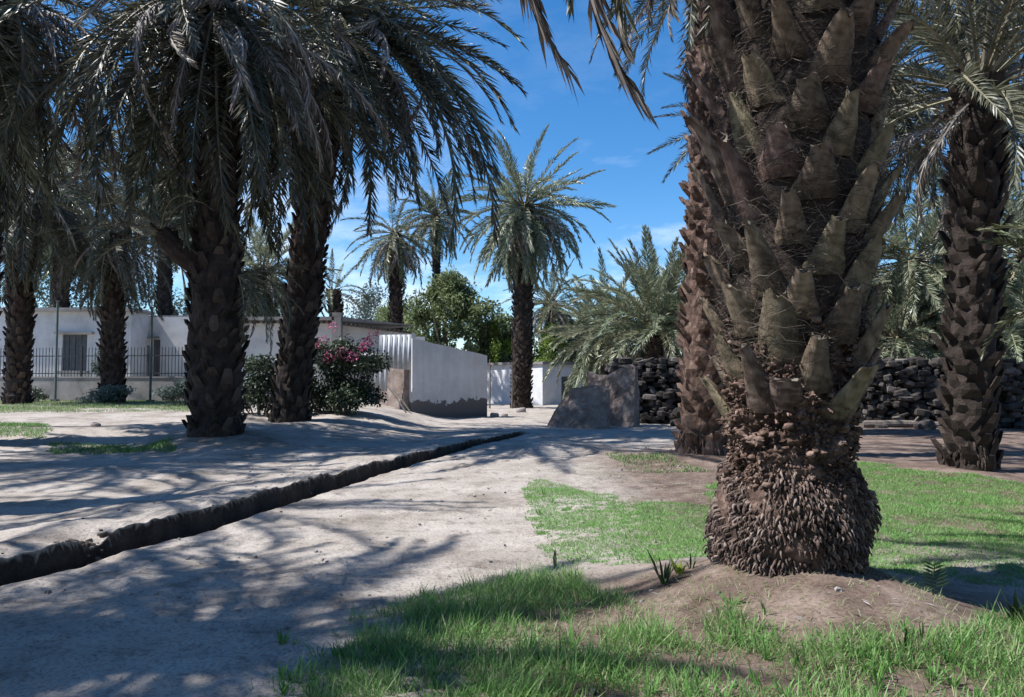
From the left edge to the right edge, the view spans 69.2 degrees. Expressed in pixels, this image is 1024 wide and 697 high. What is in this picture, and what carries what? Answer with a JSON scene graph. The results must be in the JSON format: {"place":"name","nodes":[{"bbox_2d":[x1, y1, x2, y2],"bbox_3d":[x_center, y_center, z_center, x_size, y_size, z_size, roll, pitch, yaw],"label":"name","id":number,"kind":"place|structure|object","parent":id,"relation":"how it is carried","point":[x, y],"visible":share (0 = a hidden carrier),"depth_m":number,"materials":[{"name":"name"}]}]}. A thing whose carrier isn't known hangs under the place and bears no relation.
{"place":"outdoors","nodes":[
{"label":"outdoors","id":0,"kind":"place"},
{"bbox_2d":[379,334,410,369],"bbox_3d":[-4.425,0.142,28.097,1.268,1.339,0.134,-1,-3,14],"label":"corrugated sheet","id":1,"kind":"object","parent":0,"point":[397,348],"visible":0.91,"depth_m":28.07,"materials":[{"name":"metal"}]},
{"bbox_2d":[0,400,1023,696],"bbox_3d":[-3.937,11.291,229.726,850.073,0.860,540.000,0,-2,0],"label":"ground","id":2,"kind":"structure","parent":0,"point":[48,500],"depth_m":6.45,"materials":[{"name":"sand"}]},
{"bbox_2d":[0,34,39,160],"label":"date palm","id":3,"kind":"object","parent":2,"relation":"on","point":[9,52],"visible":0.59,"depth_m":14.58,"materials":[{"name":"green plant"}]},
{"bbox_2d":[0,421,52,438],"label":"grass patch","id":4,"kind":"object","parent":2,"relation":"on","point":[4,425],"visible":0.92,"depth_m":17.66,"materials":[{"name":"plant"}]},
{"bbox_2d":[31,386,49,401],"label":"bush","id":5,"kind":"object","parent":2,"relation":"on","point":[39,395],"visible":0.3,"depth_m":32.83,"materials":[{"name":"green plant"}]},
{"bbox_2d":[51,300,59,401],"bbox_3d":[-20.645,0.163,33.624,0.250,4.683,0.250,0,-2,0],"label":"pole","id":6,"kind":"object","parent":2,"relation":"on","point":[56,353],"visible":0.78,"depth_m":33.59,"materials":[{"name":"green metal"}]},
{"bbox_2d":[0,231,149,307],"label":"broadleaf tree","id":7,"kind":"object","parent":2,"relation":"on","point":[48,297],"visible":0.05,"depth_m":49.24,"materials":[{"name":"green plant"}]},
{"bbox_2d":[0,80,156,403],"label":"date palm","id":8,"kind":"object","parent":2,"relation":"on","point":[22,262],"visible":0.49,"depth_m":29.66,"materials":[{"name":"green plant"}]},
{"bbox_2d":[34,107,136,307],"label":"date palm","id":9,"kind":"object","parent":2,"relation":"on","point":[65,303],"visible":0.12,"depth_m":46.81,"materials":[{"name":"green plant"}]},
{"bbox_2d":[0,345,185,400],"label":"picket fence","id":10,"kind":"object","parent":2,"relation":"on","point":[71,388],"visible":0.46,"depth_m":34.69,"materials":[{"name":"grey paint"}]},
{"bbox_2d":[0,308,189,376],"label":"house","id":11,"kind":"structure","parent":2,"relation":"on","point":[77,328],"depth_m":40.12,"materials":[{"name":"grey paint"}]},
{"bbox_2d":[54,332,93,372],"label":"window","id":12,"kind":"structure","parent":11,"relation":"in","point":[74,342],"depth_m":40.12,"materials":[{"name":"grey paint"}]},
{"bbox_2d":[153,340,159,376],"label":"door","id":13,"kind":"structure","parent":11,"relation":"in","point":[156,342],"depth_m":42.15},
{"bbox_2d":[0,399,189,412],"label":"grass patch","id":14,"kind":"object","parent":2,"relation":"on","point":[72,404],"visible":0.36,"depth_m":26.23,"materials":[{"name":"plant"}]},
{"bbox_2d":[73,384,136,403],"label":"bush","id":15,"kind":"object","parent":2,"relation":"on","point":[101,395],"visible":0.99,"depth_m":29.74,"materials":[{"name":"green plant"}]},
{"bbox_2d":[22,149,190,402],"bbox_3d":[-16.892,-2.829,31.429,7.242,10.548,7.156,2,-3,-44],"label":"date palm","id":16,"kind":"object","parent":2,"relation":"on","point":[113,289],"visible":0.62,"depth_m":30.64,"materials":[{"name":"green plant"}]},
{"bbox_2d":[42,436,175,454],"bbox_3d":[-8.587,2.030,15.591,4.010,0.342,1.491,0,-3,11],"label":"grass patch","id":17,"kind":"object","parent":2,"relation":"on","point":[127,449],"visible":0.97,"depth_m":15.48,"materials":[{"name":"plant"}]},
{"bbox_2d":[91,349,126,376],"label":"bush","id":18,"kind":"object","parent":2,"relation":"on","point":[94,368],"visible":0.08,"depth_m":36.52,"materials":[{"name":"green plant"}]},
{"bbox_2d":[55,106,196,315],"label":"date palm","id":19,"kind":"object","parent":2,"relation":"on","point":[164,302],"visible":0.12,"depth_m":47.78,"materials":[{"name":"green plant"}]},
{"bbox_2d":[0,0,264,339],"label":"date palm","id":20,"kind":"object","parent":2,"relation":"on","point":[26,40],"visible":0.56,"depth_m":16.63,"materials":[{"name":"green plant"}]},
{"bbox_2d":[146,307,153,401],"bbox_3d":[-15.817,0.319,32.517,0.250,4.272,0.250,0,-2,0],"label":"pole","id":21,"kind":"object","parent":2,"relation":"on","point":[150,369],"visible":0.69,"depth_m":32.47,"materials":[{"name":"green metal"}]},
{"bbox_2d":[151,378,187,405],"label":"bush","id":22,"kind":"object","parent":2,"relation":"on","point":[171,394],"visible":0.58,"depth_m":27.66,"materials":[{"name":"green plant"}]},
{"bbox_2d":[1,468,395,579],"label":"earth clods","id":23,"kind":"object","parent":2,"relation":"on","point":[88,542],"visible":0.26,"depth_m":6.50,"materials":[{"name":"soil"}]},
{"bbox_2d":[137,217,282,315],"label":"broadleaf tree","id":24,"kind":"object","parent":2,"relation":"on","point":[176,312],"visible":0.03,"depth_m":52.75,"materials":[{"name":"green plant"}]},
{"bbox_2d":[0,0,469,437],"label":"date palm","id":25,"kind":"object","parent":2,"relation":"on","point":[226,64],"visible":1,"depth_m":15.92,"materials":[{"name":"green plant"}]},
{"bbox_2d":[241,352,277,415],"bbox_3d":[-7.548,1.082,22.312,2.909,1.969,1.810,0,-2,0],"label":"bush","id":26,"kind":"object","parent":2,"relation":"on","point":[259,382],"visible":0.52,"depth_m":21.97,"materials":[{"name":"green plant"}]},
{"bbox_2d":[179,189,342,316],"bbox_3d":[-11.579,-2.404,34.163,7.469,10.006,7.538,0,-2,0],"label":"date palm","id":27,"kind":"object","parent":2,"relation":"on","point":[262,250],"visible":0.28,"depth_m":33.44,"materials":[{"name":"green plant"}]},
{"bbox_2d":[274,669,296,695],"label":"grass tuft","id":28,"kind":"object","parent":2,"relation":"on","point":[283,685],"visible":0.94,"depth_m":3.56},
{"bbox_2d":[279,647,311,684],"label":"grass tuft","id":29,"kind":"object","parent":2,"relation":"on","point":[298,671],"visible":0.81,"depth_m":3.71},
{"bbox_2d":[280,655,312,681],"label":"grass tuft","id":30,"kind":"object","parent":2,"relation":"on","point":[294,673],"visible":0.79,"depth_m":3.76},
{"bbox_2d":[299,656,319,679],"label":"grass tuft","id":31,"kind":"object","parent":2,"relation":"on","point":[310,670],"visible":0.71,"depth_m":3.77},
{"bbox_2d":[105,0,529,422],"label":"date palm","id":32,"kind":"object","parent":2,"relation":"on","point":[406,46],"visible":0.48,"depth_m":20.55,"materials":[{"name":"green plant"}]},
{"bbox_2d":[242,312,424,403],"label":"outbuilding","id":33,"kind":"structure","parent":2,"relation":"on","point":[356,329],"depth_m":30.06,"materials":[{"name":"grey paint"}]},
{"bbox_2d":[318,249,372,316],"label":"date palm","id":34,"kind":"object","parent":2,"relation":"on","point":[335,301],"visible":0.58,"depth_m":43.85,"materials":[{"name":"green plant"}]},
{"bbox_2d":[308,322,392,415],"bbox_3d":[-5.602,0.662,23.391,3.693,3.077,2.326,0,-2,0],"label":"bougainvillea","id":35,"kind":"object","parent":2,"relation":"on","point":[339,395],"visible":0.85,"depth_m":23.05,"materials":[{"name":"green plant"}]},
{"bbox_2d":[343,278,405,330],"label":"broadleaf tree","id":36,"kind":"object","parent":2,"relation":"on","point":[366,307],"visible":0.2,"depth_m":59.40,"materials":[{"name":"green plant"}]},
{"bbox_2d":[361,353,387,390],"bbox_3d":[-5.269,0.900,28.415,1.066,1.475,0.134,0,-3,11],"label":"corrugated sheet","id":37,"kind":"object","parent":2,"relation":"on","point":[381,379],"visible":0.33,"depth_m":28.33,"materials":[{"name":"metal"}]},
{"bbox_2d":[340,176,446,331],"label":"date palm","id":38,"kind":"object","parent":2,"relation":"on","point":[396,249],"visible":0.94,"depth_m":45.86,"materials":[{"name":"green plant"}]},
{"bbox_2d":[386,634,415,660],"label":"grass tuft","id":39,"kind":"object","parent":2,"relation":"on","point":[396,658],"visible":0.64,"depth_m":3.92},
{"bbox_2d":[372,293,432,337],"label":"broadleaf tree","id":40,"kind":"object","parent":2,"relation":"on","point":[382,308],"visible":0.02,"depth_m":55.76,"materials":[{"name":"green plant"}]},
{"bbox_2d":[375,338,486,417],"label":"rendered wall","id":41,"kind":"structure","parent":2,"relation":"on","point":[438,380],"depth_m":29.41,"materials":[{"name":"paint"}]},
{"bbox_2d":[388,167,479,343],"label":"date palm","id":42,"kind":"object","parent":2,"relation":"on","point":[436,238],"visible":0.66,"depth_m":55.94,"materials":[{"name":"green plant"}]},
{"bbox_2d":[424,659,445,680],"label":"grass tuft","id":43,"kind":"object","parent":2,"relation":"on","point":[433,671],"visible":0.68,"depth_m":3.68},
{"bbox_2d":[428,670,456,693],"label":"grass tuft","id":44,"kind":"object","parent":2,"relation":"on","point":[436,684],"visible":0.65,"depth_m":3.52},
{"bbox_2d":[374,265,512,362],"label":"broadleaf tree","id":45,"kind":"object","parent":2,"relation":"on","point":[452,295],"visible":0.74,"depth_m":50.24,"materials":[{"name":"green plant"}]},
{"bbox_2d":[460,321,512,361],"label":"broadleaf tree","id":46,"kind":"object","parent":2,"relation":"on","point":[508,358],"visible":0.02,"depth_m":52.55,"materials":[{"name":"green plant"}]},
{"bbox_2d":[489,359,492,407],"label":"pole","id":47,"kind":"object","parent":2,"relation":"on","point":[490,365],"visible":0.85,"depth_m":40.43,"materials":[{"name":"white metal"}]},
{"bbox_2d":[482,319,511,362],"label":"broadleaf tree","id":48,"kind":"object","parent":2,"relation":"on","point":[504,346],"visible":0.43,"depth_m":49.85,"materials":[{"name":"green plant"}]},
{"bbox_2d":[509,338,541,361],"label":"broadleaf tree","id":49,"kind":"object","parent":2,"relation":"on","point":[535,355],"visible":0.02,"depth_m":57.20,"materials":[{"name":"green plant"}]},
{"bbox_2d":[438,123,617,407],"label":"date palm","id":50,"kind":"object","parent":2,"relation":"on","point":[524,242],"visible":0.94,"depth_m":40.49,"materials":[{"name":"green plant"}]},
{"bbox_2d":[487,361,585,404],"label":"white building","id":51,"kind":"structure","parent":2,"relation":"on","point":[548,391],"depth_m":46.18,"materials":[{"name":"grey paint"}]},
{"bbox_2d":[561,377,568,400],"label":"door","id":52,"kind":"structure","parent":51,"relation":"in","point":[563,379],"depth_m":46.30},
{"bbox_2d":[499,252,589,359],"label":"date palm","id":53,"kind":"object","parent":2,"relation":"on","point":[553,317],"visible":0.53,"depth_m":51.46,"materials":[{"name":"green plant"}]},
{"bbox_2d":[532,322,570,361],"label":"broadleaf tree","id":54,"kind":"object","parent":2,"relation":"on","point":[543,344],"visible":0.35,"depth_m":49.73,"materials":[{"name":"green plant"}]},
{"bbox_2d":[557,620,590,648],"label":"grass tuft","id":55,"kind":"object","parent":2,"relation":"on","point":[571,639],"visible":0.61,"depth_m":4.12,"materials":[{"name":"plant"}]},
{"bbox_2d":[557,286,610,373],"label":"date palm","id":56,"kind":"object","parent":2,"relation":"on","point":[584,322],"visible":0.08,"depth_m":55.34,"materials":[{"name":"green plant"}]},
{"bbox_2d":[547,364,639,428],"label":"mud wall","id":57,"kind":"structure","parent":2,"relation":"on","point":[604,401],"depth_m":24.00,"materials":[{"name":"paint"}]},
{"bbox_2d":[532,246,661,399],"bbox_3d":[4.897,-0.633,36.968,7.856,8.810,7.719,0,-2,0],"label":"date palm","id":58,"kind":"object","parent":2,"relation":"on","point":[576,375],"visible":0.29,"depth_m":36.32,"materials":[{"name":"green plant"}]},
{"bbox_2d":[597,622,619,647],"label":"grass tuft","id":59,"kind":"object","parent":2,"relation":"on","point":[606,634],"visible":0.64,"depth_m":4.11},
{"bbox_2d":[525,461,710,502],"bbox_3d":[1.510,1.948,11.131,2.828,0.127,4.482,0,-2,0],"label":"dry straw","id":60,"kind":"object","parent":2,"relation":"on","point":[618,486],"visible":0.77,"depth_m":10.69,"materials":[{"name":"beige plant"}]},
{"bbox_2d":[561,223,686,373],"bbox_3d":[6.284,-1.122,30.939,8.618,8.244,8.896,0,-2,0],"label":"date palm","id":61,"kind":"object","parent":2,"relation":"on","point":[651,303],"visible":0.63,"depth_m":30.14,"materials":[{"name":"green plant"}]},
{"bbox_2d":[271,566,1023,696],"bbox_3d":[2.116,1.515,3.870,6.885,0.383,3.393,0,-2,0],"label":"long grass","id":62,"kind":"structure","parent":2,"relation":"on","point":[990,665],"depth_m":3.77,"materials":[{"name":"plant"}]},
{"bbox_2d":[642,665,665,696],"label":"grass tuft","id":63,"kind":"object","parent":2,"relation":"on","point":[645,690],"visible":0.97,"depth_m":3.37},
{"bbox_2d":[605,449,708,472],"bbox_3d":[2.516,2.001,13.511,1.452,0.208,3.038,0,-2,0],"label":"grass patch","id":64,"kind":"object","parent":2,"relation":"on","point":[637,456],"visible":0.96,"depth_m":13.41,"materials":[{"name":"plant"}]},
{"bbox_2d":[646,548,681,584],"bbox_3d":[1.033,1.471,5.053,0.252,0.271,0.194,0,-2,7],"label":"date seedling","id":65,"kind":"object","parent":2,"relation":"on","point":[667,574],"visible":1,"depth_m":5.05,"materials":[{"name":"green plant"}]},
{"bbox_2d":[645,58,690,182],"bbox_3d":[6.469,-3.123,20.584,5.071,11.302,5.606,0,-2,0],"label":"date palm","id":66,"kind":"object","parent":2,"relation":"on","point":[670,142],"visible":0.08,"depth_m":21.48,"materials":[{"name":"green plant"}]},
{"bbox_2d":[624,248,728,364],"bbox_3d":[9.193,-1.009,36.033,8.960,8.441,8.209,0,-2,0],"label":"date palm","id":67,"kind":"object","parent":2,"relation":"on","point":[643,355],"visible":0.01,"depth_m":36.17,"materials":[{"name":"green plant"}]},
{"bbox_2d":[668,553,686,573],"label":"leaf shoot","id":68,"kind":"object","parent":2,"relation":"on","point":[679,569],"visible":0.91,"depth_m":5.18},
{"bbox_2d":[667,665,708,696],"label":"grass tuft","id":69,"kind":"object","parent":2,"relation":"on","point":[691,689],"visible":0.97,"depth_m":3.33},
{"bbox_2d":[683,666,721,696],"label":"grass tuft","id":70,"kind":"object","parent":2,"relation":"on","point":[707,684],"visible":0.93,"depth_m":3.35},
{"bbox_2d":[519,0,919,577],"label":"date palm","id":71,"kind":"object","parent":2,"relation":"on","point":[796,156],"visible":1,"depth_m":4.79,"materials":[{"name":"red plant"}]},
{"bbox_2d":[713,670,735,696],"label":"grass tuft","id":72,"kind":"object","parent":2,"relation":"on","point":[724,694],"visible":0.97,"depth_m":3.35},
{"bbox_2d":[714,591,747,607],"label":"grass tuft","id":73,"kind":"object","parent":2,"relation":"on","point":[725,599],"visible":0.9,"depth_m":4.41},
{"bbox_2d":[588,0,881,455],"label":"date palm","id":74,"kind":"object","parent":2,"relation":"on","point":[699,428],"visible":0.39,"depth_m":14.21,"materials":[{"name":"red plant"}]},
{"bbox_2d":[496,559,987,687],"bbox_3d":[1.292,1.499,4.568,3.121,0.391,2.206,0,-3,8],"label":"dry straw","id":75,"kind":"object","parent":2,"relation":"on","point":[909,583],"visible":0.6,"depth_m":4.45,"materials":[{"name":"brown plant"}]},
{"bbox_2d":[754,639,775,660],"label":"grass tuft","id":76,"kind":"object","parent":2,"relation":"on","point":[764,656],"visible":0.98,"depth_m":3.75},
{"bbox_2d":[771,676,801,696],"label":"grass tuft","id":77,"kind":"object","parent":2,"relation":"on","point":[786,687],"visible":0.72,"depth_m":3.36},
{"bbox_2d":[781,653,827,684],"bbox_3d":[1.375,1.493,3.481,0.135,0.175,0.177,2,-3,-43],"label":"grass tuft","id":78,"kind":"object","parent":2,"relation":"on","point":[809,674],"visible":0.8,"depth_m":3.47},
{"bbox_2d":[784,661,827,696],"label":"grass tuft","id":79,"kind":"object","parent":2,"relation":"on","point":[802,685],"visible":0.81,"depth_m":3.39,"materials":[{"name":"plant"}]},
{"bbox_2d":[600,357,1023,427],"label":"stone wall","id":80,"kind":"structure","parent":2,"relation":"on","point":[902,389],"depth_m":24.29,"materials":[{"name":"stone"}]},
{"bbox_2d":[834,625,876,658],"bbox_3d":[1.713,1.456,3.669,0.236,0.183,0.161,-2,-3,43],"label":"grass tuft","id":81,"kind":"object","parent":2,"relation":"on","point":[852,644],"visible":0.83,"depth_m":3.70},
{"bbox_2d":[856,648,896,682],"bbox_3d":[1.710,1.472,3.452,0.126,0.183,0.216,1,-3,-20],"label":"grass tuft","id":82,"kind":"object","parent":2,"relation":"on","point":[880,667],"visible":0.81,"depth_m":3.46,"materials":[{"name":"plant"}]},
{"bbox_2d":[867,668,885,689],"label":"grass tuft","id":83,"kind":"object","parent":2,"relation":"on","point":[878,685],"visible":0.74,"depth_m":3.39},
{"bbox_2d":[881,642,905,665],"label":"grass tuft","id":84,"kind":"object","parent":2,"relation":"on","point":[888,658],"visible":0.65,"depth_m":3.60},
{"bbox_2d":[870,199,918,327],"bbox_3d":[13.694,-2.132,33.089,9.059,10.346,9.600,0,-2,0],"label":"date palm","id":85,"kind":"object","parent":2,"relation":"on","point":[897,249],"visible":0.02,"depth_m":29.70,"materials":[{"name":"green plant"}]},
{"bbox_2d":[859,417,940,427],"bbox_3d":[12.405,2.341,23.520,2.723,0.384,0.372,0,-2,0],"label":"log","id":86,"kind":"object","parent":2,"relation":"on","point":[888,423],"visible":0.58,"depth_m":23.46,"materials":[{"name":"brown wood"}]},
{"bbox_2d":[898,622,918,650],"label":"date seedling","id":87,"kind":"object","parent":2,"relation":"on","point":[912,638],"visible":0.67,"depth_m":3.72,"materials":[{"name":"green plant"}]},
{"bbox_2d":[895,650,925,670],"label":"grass tuft","id":88,"kind":"object","parent":2,"relation":"on","point":[911,662],"visible":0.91,"depth_m":3.57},
{"bbox_2d":[904,613,939,643],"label":"grass tuft","id":89,"kind":"object","parent":2,"relation":"on","point":[922,634],"visible":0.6,"depth_m":3.81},
{"bbox_2d":[913,419,936,428],"bbox_3d":[12.803,2.421,23.038,0.635,0.426,0.497,0,-2,0],"label":"boulder","id":90,"kind":"object","parent":2,"relation":"on","point":[926,424],"visible":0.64,"depth_m":22.83,"materials":[{"name":"stone"}]},
{"bbox_2d":[920,662,947,684],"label":"grass tuft","id":91,"kind":"object","parent":2,"relation":"on","point":[929,674],"visible":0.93,"depth_m":3.43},
{"bbox_2d":[919,561,950,594],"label":"fern seedling","id":92,"kind":"object","parent":2,"relation":"on","point":[933,575],"visible":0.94,"depth_m":4.64,"materials":[{"name":"green plant"}]},
{"bbox_2d":[916,657,954,681],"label":"grass tuft","id":93,"kind":"object","parent":2,"relation":"on","point":[933,676],"visible":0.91,"depth_m":3.50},
{"bbox_2d":[870,251,1009,361],"bbox_3d":[15.386,-0.223,29.569,6.985,7.697,7.817,0,-2,0],"label":"date palm","id":94,"kind":"object","parent":2,"relation":"on","point":[899,346],"visible":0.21,"depth_m":28.65,"materials":[{"name":"green plant"}]},
{"bbox_2d":[865,0,1023,471],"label":"date palm","id":95,"kind":"object","parent":2,"relation":"on","point":[978,94],"visible":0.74,"depth_m":11.70,"materials":[{"name":"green plant"}]},
{"bbox_2d":[869,0,1022,224],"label":"date palm","id":96,"kind":"object","parent":2,"relation":"on","point":[901,127],"visible":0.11,"depth_m":21.42,"materials":[{"name":"green plant"}]},
{"bbox_2d":[869,150,1023,354],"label":"date palm","id":97,"kind":"object","parent":2,"relation":"on","point":[913,260],"visible":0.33,"depth_m":30.10,"materials":[{"name":"green plant"}]},
{"bbox_2d":[933,629,959,663],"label":"grass tuft","id":98,"kind":"object","parent":2,"relation":"on","point":[943,652],"visible":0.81,"depth_m":3.64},
{"bbox_2d":[936,661,965,687],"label":"grass tuft","id":99,"kind":"object","parent":2,"relation":"on","point":[950,682],"visible":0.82,"depth_m":3.42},
{"bbox_2d":[889,144,1023,276],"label":"date palm","id":100,"kind":"object","parent":2,"relation":"on","point":[926,206],"visible":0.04,"depth_m":40.62,"materials":[{"name":"green plant"}]},
{"bbox_2d":[904,16,1023,222],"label":"date palm","id":101,"kind":"object","parent":2,"relation":"on","point":[1020,145],"visible":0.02,"depth_m":20.50,"materials":[{"name":"green plant"}]},
{"bbox_2d":[949,650,995,679],"bbox_3d":[2.165,1.506,3.518,0.234,0.134,0.167,0,-2,0],"label":"grass tuft","id":102,"kind":"object","parent":2,"relation":"on","point":[974,673],"visible":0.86,"depth_m":3.51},
{"bbox_2d":[924,259,1023,361],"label":"date palm","id":103,"kind":"object","parent":2,"relation":"on","point":[1015,347],"visible":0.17,"depth_m":28.64,"materials":[{"name":"green plant"}]},
{"bbox_2d":[935,160,1023,329],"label":"date palm","id":104,"kind":"object","parent":2,"relation":"on","point":[1018,203],"visible":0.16,"depth_m":31.72,"materials":[{"name":"green plant"}]},
{"bbox_2d":[958,632,1013,668],"bbox_3d":[2.315,1.480,3.611,0.258,0.172,0.234,-1,-3,30],"label":"grass tuft","id":105,"kind":"object","parent":2,"relation":"on","point":[982,654],"visible":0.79,"depth_m":3.66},
{"bbox_2d":[977,179,1023,416],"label":"date palm","id":106,"kind":"object","parent":2,"relation":"on","point":[1003,242],"visible":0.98,"depth_m":8.43,"materials":[{"name":"green plant"}]},
{"bbox_2d":[998,584,1023,624],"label":"leafy plant","id":107,"kind":"object","parent":2,"relation":"on","point":[1016,605],"visible":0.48,"depth_m":4.35,"materials":[{"name":"green plant"}]},
{"bbox_2d":[0,0,1023,354],"label":"sky","id":108,"kind":"structure","parent":0,"point":[614,137],"materials":[{"name":"blue"}]},
{"bbox_2d":[248,553,1023,696],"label":"foreground grass","id":109,"kind":"structure","parent":0,"point":[531,580],"depth_m":3.87,"materials":[{"name":"plant"}]},
{"bbox_2d":[519,461,1023,587],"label":"lawn grass","id":110,"kind":"structure","parent":0,"point":[987,498],"depth_m":7.75,"materials":[{"name":"plant"}]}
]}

